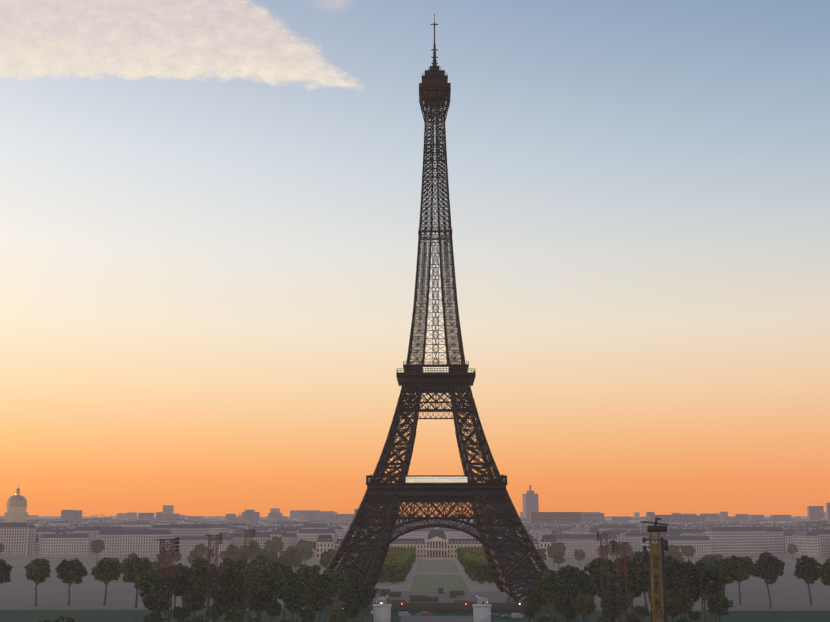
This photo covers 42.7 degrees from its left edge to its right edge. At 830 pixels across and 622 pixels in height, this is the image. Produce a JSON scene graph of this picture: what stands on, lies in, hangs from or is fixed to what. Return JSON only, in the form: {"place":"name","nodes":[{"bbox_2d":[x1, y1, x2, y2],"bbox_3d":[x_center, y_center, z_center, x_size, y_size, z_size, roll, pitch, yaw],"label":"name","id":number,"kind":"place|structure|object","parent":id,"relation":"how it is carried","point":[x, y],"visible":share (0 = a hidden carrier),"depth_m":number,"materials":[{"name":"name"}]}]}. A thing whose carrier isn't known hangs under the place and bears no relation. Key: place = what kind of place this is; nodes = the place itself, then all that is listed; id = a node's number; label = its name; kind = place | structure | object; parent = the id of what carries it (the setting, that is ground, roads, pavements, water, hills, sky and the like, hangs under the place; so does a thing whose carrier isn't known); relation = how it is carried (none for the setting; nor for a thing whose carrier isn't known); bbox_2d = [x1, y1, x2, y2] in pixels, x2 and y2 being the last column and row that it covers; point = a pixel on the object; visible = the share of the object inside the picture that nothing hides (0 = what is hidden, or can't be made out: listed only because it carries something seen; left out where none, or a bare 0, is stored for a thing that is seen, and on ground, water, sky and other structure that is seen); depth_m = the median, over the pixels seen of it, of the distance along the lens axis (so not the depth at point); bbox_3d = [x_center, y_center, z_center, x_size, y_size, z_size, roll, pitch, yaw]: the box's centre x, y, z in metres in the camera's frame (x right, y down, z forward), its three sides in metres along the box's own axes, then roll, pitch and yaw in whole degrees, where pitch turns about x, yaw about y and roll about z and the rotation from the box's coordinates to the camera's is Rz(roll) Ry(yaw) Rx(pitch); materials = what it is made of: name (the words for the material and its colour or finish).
{"place":"outdoors","nodes":[
{"label":"outdoors","id":0,"kind":"place"},
{"bbox_2d":[0,0,360,88],"bbox_3d":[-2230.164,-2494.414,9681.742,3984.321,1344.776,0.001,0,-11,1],"label":"cloud","id":1,"kind":"structure","parent":0,"point":[188,39],"depth_m":9676.53,"materials":[{"name":"white"}]},
{"bbox_2d":[0,551,829,610],"bbox_3d":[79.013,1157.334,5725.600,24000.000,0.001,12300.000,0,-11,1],"label":"ground","id":2,"kind":"structure","parent":0,"point":[788,590],"depth_m":596.13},
{"bbox_2d":[0,559,12,583],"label":"tree","id":3,"kind":"object","parent":2,"relation":"on","point":[5,570],"visible":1,"depth_m":494.06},
{"bbox_2d":[4,484,38,525],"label":"dome","id":4,"kind":"structure","parent":2,"relation":"on","point":[17,507],"depth_m":1906.56,"materials":[{"name":"beige stone"}]},
{"bbox_2d":[25,558,50,606],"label":"tree","id":5,"kind":"object","parent":2,"relation":"on","point":[36,567],"depth_m":494.51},
{"bbox_2d":[55,558,87,605],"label":"tree","id":6,"kind":"object","parent":2,"relation":"on","point":[76,571],"depth_m":499.37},
{"bbox_2d":[91,539,104,560],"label":"tree","id":7,"kind":"object","parent":2,"relation":"on","point":[98,546],"depth_m":1008.99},
{"bbox_2d":[91,557,122,605],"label":"tree","id":8,"kind":"object","parent":2,"relation":"on","point":[103,569],"depth_m":501.44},
{"bbox_2d":[116,555,153,608],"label":"tree","id":9,"kind":"object","parent":2,"relation":"on","point":[132,570],"depth_m":484.00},
{"bbox_2d":[156,553,169,564],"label":"tree","id":10,"kind":"object","parent":2,"relation":"on","point":[165,560],"visible":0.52,"depth_m":799.36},
{"bbox_2d":[171,552,181,564],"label":"tree","id":11,"kind":"object","parent":2,"relation":"on","point":[177,556],"depth_m":888.37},
{"bbox_2d":[163,563,190,613],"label":"tree","id":12,"kind":"object","parent":2,"relation":"on","point":[179,566],"depth_m":453.57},
{"bbox_2d":[187,550,202,564],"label":"tree","id":13,"kind":"object","parent":2,"relation":"on","point":[193,554],"visible":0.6,"depth_m":784.60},
{"bbox_2d":[194,544,205,553],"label":"tree","id":14,"kind":"object","parent":2,"relation":"on","point":[200,548],"visible":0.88,"depth_m":1017.87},
{"bbox_2d":[189,561,219,618],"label":"tree","id":15,"kind":"object","parent":2,"relation":"on","point":[198,578],"depth_m":395.51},
{"bbox_2d":[210,563,243,613],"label":"tree","id":16,"kind":"object","parent":2,"relation":"on","point":[230,575],"depth_m":387.11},
{"bbox_2d":[225,544,239,556],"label":"tree","id":17,"kind":"object","parent":2,"relation":"on","point":[231,548],"visible":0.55,"depth_m":864.07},
{"bbox_2d":[231,551,246,562],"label":"tree","id":18,"kind":"object","parent":2,"relation":"on","point":[240,554],"visible":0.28,"depth_m":766.20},
{"bbox_2d":[250,544,259,559],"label":"tree","id":19,"kind":"object","parent":2,"relation":"on","point":[256,548],"depth_m":925.23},
{"bbox_2d":[240,564,275,620],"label":"tree","id":20,"kind":"object","parent":2,"relation":"on","point":[263,574],"depth_m":389.33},
{"bbox_2d":[244,587,275,616],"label":"tree","id":21,"kind":"object","parent":2,"relation":"on","point":[260,600],"depth_m":361.18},
{"bbox_2d":[263,540,275,551],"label":"tree","id":22,"kind":"object","parent":2,"relation":"on","point":[270,545],"visible":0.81,"depth_m":1013.46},
{"bbox_2d":[271,536,283,556],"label":"tree","id":23,"kind":"object","parent":2,"relation":"on","point":[277,541],"depth_m":1040.89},
{"bbox_2d":[265,560,293,601],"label":"tree","id":24,"kind":"object","parent":2,"relation":"on","point":[279,567],"depth_m":465.01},
{"bbox_2d":[285,548,302,570],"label":"tree","id":25,"kind":"object","parent":2,"relation":"on","point":[294,558],"depth_m":734.42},
{"bbox_2d":[297,539,307,550],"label":"tree","id":26,"kind":"object","parent":2,"relation":"on","point":[302,542],"visible":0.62,"depth_m":1096.85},
{"bbox_2d":[300,546,313,565],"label":"tree","id":27,"kind":"object","parent":2,"relation":"on","point":[307,553],"depth_m":883.07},
{"bbox_2d":[306,584,333,621],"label":"tree","id":28,"kind":"object","parent":2,"relation":"on","point":[316,595],"depth_m":369.29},
{"bbox_2d":[319,568,344,620],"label":"tree","id":29,"kind":"object","parent":2,"relation":"on","point":[333,581],"depth_m":409.67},
{"bbox_2d":[377,564,390,583],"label":"tree","id":30,"kind":"object","parent":2,"relation":"on","point":[385,573],"depth_m":657.85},
{"bbox_2d":[388,564,406,583],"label":"tree","id":31,"kind":"object","parent":2,"relation":"on","point":[397,574],"depth_m":659.62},
{"bbox_2d":[0,515,829,556],"bbox_3d":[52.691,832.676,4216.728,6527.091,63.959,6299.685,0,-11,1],"label":"city buildings","id":32,"kind":"structure","parent":2,"relation":"on","point":[118,537],"depth_m":1182.21,"materials":[{"name":"stone"}]},
{"bbox_2d":[28,485,829,540],"bbox_3d":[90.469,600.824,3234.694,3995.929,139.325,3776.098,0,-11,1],"label":"distant city buildings","id":33,"kind":"structure","parent":2,"relation":"on","point":[532,513],"depth_m":3052.07,"materials":[{"name":"concrete"}]},
{"bbox_2d":[316,527,557,558],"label":"palace building","id":34,"kind":"structure","parent":2,"relation":"on","point":[436,544],"depth_m":1084.60,"materials":[{"name":"stone"}]},
{"bbox_2d":[534,570,566,617],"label":"tree","id":35,"kind":"object","parent":2,"relation":"on","point":[545,586],"depth_m":384.47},
{"bbox_2d":[546,544,556,566],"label":"tree","id":36,"kind":"object","parent":2,"relation":"on","point":[550,548],"depth_m":899.83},
{"bbox_2d":[562,570,589,618],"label":"tree","id":37,"kind":"object","parent":2,"relation":"on","point":[575,585],"depth_m":400.27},
{"bbox_2d":[587,566,619,598],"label":"tree","id":38,"kind":"object","parent":2,"relation":"on","point":[594,582],"depth_m":392.87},
{"bbox_2d":[608,544,622,560],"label":"tree","id":39,"kind":"object","parent":2,"relation":"on","point":[610,552],"depth_m":937.73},
{"bbox_2d":[612,556,638,615],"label":"tree","id":40,"kind":"object","parent":2,"relation":"on","point":[630,562],"depth_m":445.88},
{"bbox_2d":[619,543,633,556],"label":"tree","id":41,"kind":"object","parent":2,"relation":"on","point":[628,549],"visible":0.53,"depth_m":905.80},
{"bbox_2d":[611,561,649,616],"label":"tree","id":42,"kind":"object","parent":2,"relation":"on","point":[637,577],"depth_m":391.38,"materials":[{"name":"plant"}]},
{"bbox_2d":[654,556,680,616],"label":"tree","id":43,"kind":"object","parent":2,"relation":"on","point":[668,559],"depth_m":443.71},
{"bbox_2d":[672,550,684,562],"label":"tree","id":44,"kind":"object","parent":2,"relation":"on","point":[677,554],"visible":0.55,"depth_m":805.49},
{"bbox_2d":[666,588,695,618],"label":"tree","id":45,"kind":"object","parent":2,"relation":"on","point":[681,600],"depth_m":358.98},
{"bbox_2d":[680,545,695,559],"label":"tree","id":46,"kind":"object","parent":2,"relation":"on","point":[688,551],"depth_m":931.57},
{"bbox_2d":[694,559,708,614],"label":"tree","id":47,"kind":"object","parent":2,"relation":"on","point":[704,562],"depth_m":453.46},
{"bbox_2d":[701,555,716,563],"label":"tree","id":48,"kind":"object","parent":2,"relation":"on","point":[709,558],"visible":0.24,"depth_m":672.37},
{"bbox_2d":[706,558,739,596],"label":"tree","id":49,"kind":"object","parent":2,"relation":"on","point":[726,566],"depth_m":452.46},
{"bbox_2d":[725,555,755,604],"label":"tree","id":50,"kind":"object","parent":2,"relation":"on","point":[745,566],"depth_m":504.27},
{"bbox_2d":[750,552,784,608],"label":"tree","id":51,"kind":"object","parent":2,"relation":"on","point":[769,566],"depth_m":483.18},
{"bbox_2d":[787,544,797,560],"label":"tree","id":52,"kind":"object","parent":2,"relation":"on","point":[792,548],"depth_m":1022.38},
{"bbox_2d":[793,555,820,605],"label":"tree","id":53,"kind":"object","parent":2,"relation":"on","point":[805,566],"depth_m":499.73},
{"bbox_2d":[817,557,829,585],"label":"tree","id":54,"kind":"object","parent":2,"relation":"on","point":[823,573],"visible":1,"depth_m":480.60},
{"bbox_2d":[0,610,829,621],"bbox_3d":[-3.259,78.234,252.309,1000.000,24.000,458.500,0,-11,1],"label":"ground","id":55,"kind":"structure","parent":0,"point":[138,615],"depth_m":446.82,"materials":[{"name":"green plant"}]},
{"bbox_2d":[40,616,78,621],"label":"tree","id":56,"kind":"object","parent":55,"relation":"on","point":[69,619],"visible":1,"depth_m":105.96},
{"bbox_2d":[134,567,167,612],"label":"tree","id":57,"kind":"object","parent":55,"relation":"on","point":[147,582],"depth_m":400.66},
{"bbox_2d":[142,612,163,621],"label":"bush","id":58,"kind":"object","parent":55,"relation":"on","point":[152,616],"visible":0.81,"depth_m":321.21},
{"bbox_2d":[141,589,170,613],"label":"tree","id":59,"kind":"object","parent":55,"relation":"on","point":[149,600],"depth_m":361.26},
{"bbox_2d":[155,539,177,621],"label":"truss mast","id":60,"kind":"object","parent":55,"relation":"on","point":[166,578],"visible":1,"depth_m":204.27,"materials":[{"name":"black"}]},
{"bbox_2d":[168,568,193,621],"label":"tree","id":61,"kind":"object","parent":55,"relation":"on","point":[182,583],"depth_m":402.72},
{"bbox_2d":[172,606,190,620],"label":"bush","id":62,"kind":"object","parent":55,"relation":"on","point":[183,613],"visible":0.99,"depth_m":361.73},
{"bbox_2d":[181,590,205,616],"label":"tree","id":63,"kind":"object","parent":55,"relation":"on","point":[194,600],"depth_m":377.59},
{"bbox_2d":[191,614,208,621],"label":"bush","id":64,"kind":"object","parent":55,"relation":"on","point":[199,618],"visible":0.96,"depth_m":318.21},
{"bbox_2d":[190,556,216,610],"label":"tree","id":65,"kind":"object","parent":55,"relation":"on","point":[197,562],"depth_m":470.89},
{"bbox_2d":[205,535,220,621],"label":"truss mast","id":66,"kind":"object","parent":55,"relation":"on","point":[209,571],"visible":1,"depth_m":274.49,"materials":[{"name":"black"}]},
{"bbox_2d":[206,603,224,620],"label":"tree","id":67,"kind":"object","parent":55,"relation":"on","point":[219,609],"depth_m":369.56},
{"bbox_2d":[213,584,240,617],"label":"tree","id":68,"kind":"object","parent":55,"relation":"on","point":[228,592],"depth_m":370.83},
{"bbox_2d":[219,557,247,573],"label":"tree","id":69,"kind":"object","parent":55,"relation":"on","point":[239,564],"visible":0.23,"depth_m":471.62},
{"bbox_2d":[224,607,243,621],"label":"tree","id":70,"kind":"object","parent":55,"relation":"on","point":[233,615],"depth_m":337.48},
{"bbox_2d":[242,530,252,620],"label":"truss mast","id":71,"kind":"object","parent":55,"relation":"on","point":[250,564],"visible":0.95,"depth_m":356.39,"materials":[{"name":"black"}]},
{"bbox_2d":[245,555,268,570],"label":"tree","id":72,"kind":"object","parent":55,"relation":"on","point":[261,560],"visible":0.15,"depth_m":470.50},
{"bbox_2d":[267,601,282,616],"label":"tree","id":73,"kind":"object","parent":55,"relation":"on","point":[276,608],"depth_m":381.94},
{"bbox_2d":[270,570,307,620],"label":"tree","id":74,"kind":"object","parent":55,"relation":"on","point":[289,581],"depth_m":387.48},
{"bbox_2d":[283,594,305,621],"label":"tree","id":75,"kind":"object","parent":55,"relation":"on","point":[293,603],"depth_m":382.60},
{"bbox_2d":[299,608,315,621],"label":"tree","id":76,"kind":"object","parent":55,"relation":"on","point":[305,615],"depth_m":358.89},
{"bbox_2d":[294,566,323,608],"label":"tree","id":77,"kind":"object","parent":55,"relation":"on","point":[312,576],"depth_m":404.00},
{"bbox_2d":[328,611,346,621],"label":"tree","id":78,"kind":"object","parent":55,"relation":"on","point":[338,616],"visible":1,"depth_m":329.76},
{"bbox_2d":[338,587,355,617],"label":"tree","id":79,"kind":"object","parent":55,"relation":"on","point":[345,594],"depth_m":427.86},
{"bbox_2d":[342,599,362,621],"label":"tree","id":80,"kind":"object","parent":55,"relation":"on","point":[351,607],"depth_m":358.10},
{"bbox_2d":[350,585,376,621],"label":"tree","id":81,"kind":"object","parent":55,"relation":"on","point":[365,595],"depth_m":391.96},
{"bbox_2d":[373,604,391,621],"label":"iena statue pedestal","id":82,"kind":"object","parent":55,"relation":"on","point":[381,613],"visible":1,"depth_m":362.38,"materials":[{"name":"stone"}]},
{"bbox_2d":[375,594,388,604],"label":"iena statue horse and warrior","id":83,"kind":"object","parent":82,"relation":"on","point":[383,599],"visible":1,"depth_m":364.25,"materials":[{"name":"stone"}]},
{"bbox_2d":[524,603,538,621],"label":"tree","id":84,"kind":"object","parent":55,"relation":"on","point":[531,610],"depth_m":373.64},
{"bbox_2d":[524,586,547,621],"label":"tree","id":85,"kind":"object","parent":55,"relation":"on","point":[531,596],"depth_m":394.74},
{"bbox_2d":[552,592,573,621],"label":"tree","id":86,"kind":"object","parent":55,"relation":"on","point":[563,601],"depth_m":374.28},
{"bbox_2d":[561,607,576,618],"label":"tree","id":87,"kind":"object","parent":55,"relation":"on","point":[570,613],"depth_m":373.00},
{"bbox_2d":[573,593,596,621],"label":"tree","id":88,"kind":"object","parent":55,"relation":"on","point":[586,602],"depth_m":362.24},
{"bbox_2d":[595,615,612,621],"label":"tree","id":89,"kind":"object","parent":55,"relation":"on","point":[601,619],"visible":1,"depth_m":336.98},
{"bbox_2d":[598,533,610,621],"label":"truss mast","id":90,"kind":"object","parent":55,"relation":"on","point":[607,564],"visible":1,"depth_m":341.37,"materials":[{"name":"black"}]},
{"bbox_2d":[600,592,631,621],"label":"tree","id":91,"kind":"object","parent":55,"relation":"on","point":[614,604],"depth_m":356.62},
{"bbox_2d":[613,542,628,621],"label":"truss mast","id":92,"kind":"object","parent":55,"relation":"on","point":[621,573],"visible":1,"depth_m":253.35,"materials":[{"name":"black"}]},
{"bbox_2d":[624,615,641,621],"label":"tree","id":93,"kind":"object","parent":55,"relation":"on","point":[634,618],"visible":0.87,"depth_m":336.83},
{"bbox_2d":[632,550,648,607],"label":"tree","id":94,"kind":"object","parent":55,"relation":"on","point":[638,558],"depth_m":456.90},
{"bbox_2d":[632,605,649,619],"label":"tree","id":95,"kind":"object","parent":55,"relation":"on","point":[640,611],"depth_m":371.91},
{"bbox_2d":[641,517,668,621],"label":"piling rig kelly","id":96,"kind":"object","parent":55,"relation":"on","point":[664,543],"visible":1,"depth_m":200.92,"materials":[{"name":"black"}]},
{"bbox_2d":[649,532,663,621],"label":"piling rig leader","id":97,"kind":"object","parent":96,"relation":"attached to","point":[655,551],"visible":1,"depth_m":199.87,"materials":[{"name":"metal"}]},
{"bbox_2d":[644,561,670,616],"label":"tree","id":98,"kind":"object","parent":55,"relation":"on","point":[656,582],"depth_m":394.65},
{"bbox_2d":[647,587,669,620],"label":"tree","id":99,"kind":"object","parent":55,"relation":"on","point":[658,603],"depth_m":379.62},
{"bbox_2d":[666,605,678,621],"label":"tree","id":100,"kind":"object","parent":55,"relation":"on","point":[670,613],"depth_m":371.28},
{"bbox_2d":[665,560,700,618],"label":"tree","id":101,"kind":"object","parent":55,"relation":"on","point":[679,576],"depth_m":383.63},
{"bbox_2d":[688,611,699,620],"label":"tree","id":102,"kind":"object","parent":55,"relation":"on","point":[694,616],"depth_m":378.05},
{"bbox_2d":[689,562,726,621],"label":"tree","id":103,"kind":"object","parent":55,"relation":"on","point":[709,573],"depth_m":382.22,"materials":[{"name":"plant"}]},
{"bbox_2d":[706,592,733,621],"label":"tree","id":104,"kind":"object","parent":55,"relation":"on","point":[717,604],"depth_m":359.77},
{"bbox_2d":[0,0,829,516],"label":"sky","id":105,"kind":"structure","parent":0,"point":[207,284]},
{"bbox_2d":[291,559,589,621],"bbox_3d":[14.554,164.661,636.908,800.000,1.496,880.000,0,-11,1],"label":"lawn","id":106,"kind":"structure","parent":0,"point":[428,577],"depth_m":648.97,"materials":[{"name":"green plant"}]},
{"bbox_2d":[262,551,277,562],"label":"tree","id":107,"kind":"object","parent":106,"relation":"on","point":[270,556],"visible":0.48,"depth_m":721.45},
{"bbox_2d":[296,564,320,607],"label":"tree","id":108,"kind":"object","parent":106,"relation":"on","point":[317,567],"depth_m":469.40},
{"bbox_2d":[319,551,333,567],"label":"tree","id":109,"kind":"object","parent":106,"relation":"on","point":[325,559],"visible":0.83,"depth_m":712.19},
{"bbox_2d":[337,571,350,610],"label":"tree","id":110,"kind":"object","parent":106,"relation":"on","point":[347,583],"depth_m":453.35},
{"bbox_2d":[304,14,548,601],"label":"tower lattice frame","id":111,"kind":"object","parent":106,"relation":"on","point":[505,515],"visible":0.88,"depth_m":559.05,"materials":[{"name":"brown metal"}]},
{"bbox_2d":[406,367,466,482],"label":"eiffel tower pavilions","id":112,"kind":"object","parent":111,"relation":"on","point":[435,479],"visible":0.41,"depth_m":534.62,"materials":[{"name":"beige glass"}]},
{"bbox_2d":[366,66,507,501],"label":"tower platforms","id":113,"kind":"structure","parent":111,"relation":"on","point":[439,80],"depth_m":559.52,"materials":[{"name":"brown metal"}]},
{"bbox_2d":[308,588,575,609],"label":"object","id":114,"kind":"object","parent":106,"relation":"on","point":[417,602],"visible":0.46,"depth_m":475.62,"materials":[{"name":"green"}]},
{"bbox_2d":[472,604,491,621],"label":"iena statue pedestal","id":115,"kind":"object","parent":106,"relation":"on","point":[481,613],"visible":1,"depth_m":361.89,"materials":[{"name":"stone"}]},
{"bbox_2d":[471,563,492,583],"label":"tree","id":116,"kind":"object","parent":106,"relation":"on","point":[481,570],"depth_m":658.81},
{"bbox_2d":[537,548,546,559],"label":"tree","id":117,"kind":"object","parent":106,"relation":"on","point":[541,551],"visible":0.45,"depth_m":824.02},
{"bbox_2d":[551,546,562,558],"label":"tree","id":118,"kind":"object","parent":106,"relation":"on","point":[556,549],"visible":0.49,"depth_m":888.66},
{"bbox_2d":[553,552,564,568],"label":"tree","id":119,"kind":"object","parent":106,"relation":"on","point":[558,558],"depth_m":833.63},
{"bbox_2d":[556,565,582,578],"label":"tree","id":120,"kind":"object","parent":106,"relation":"on","point":[563,571],"visible":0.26,"depth_m":459.56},
{"bbox_2d":[574,549,585,565],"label":"tree","id":121,"kind":"object","parent":106,"relation":"on","point":[580,554],"depth_m":904.01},
{"bbox_2d":[584,557,612,574],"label":"tree","id":122,"kind":"object","parent":106,"relation":"on","point":[595,563],"visible":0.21,"depth_m":446.61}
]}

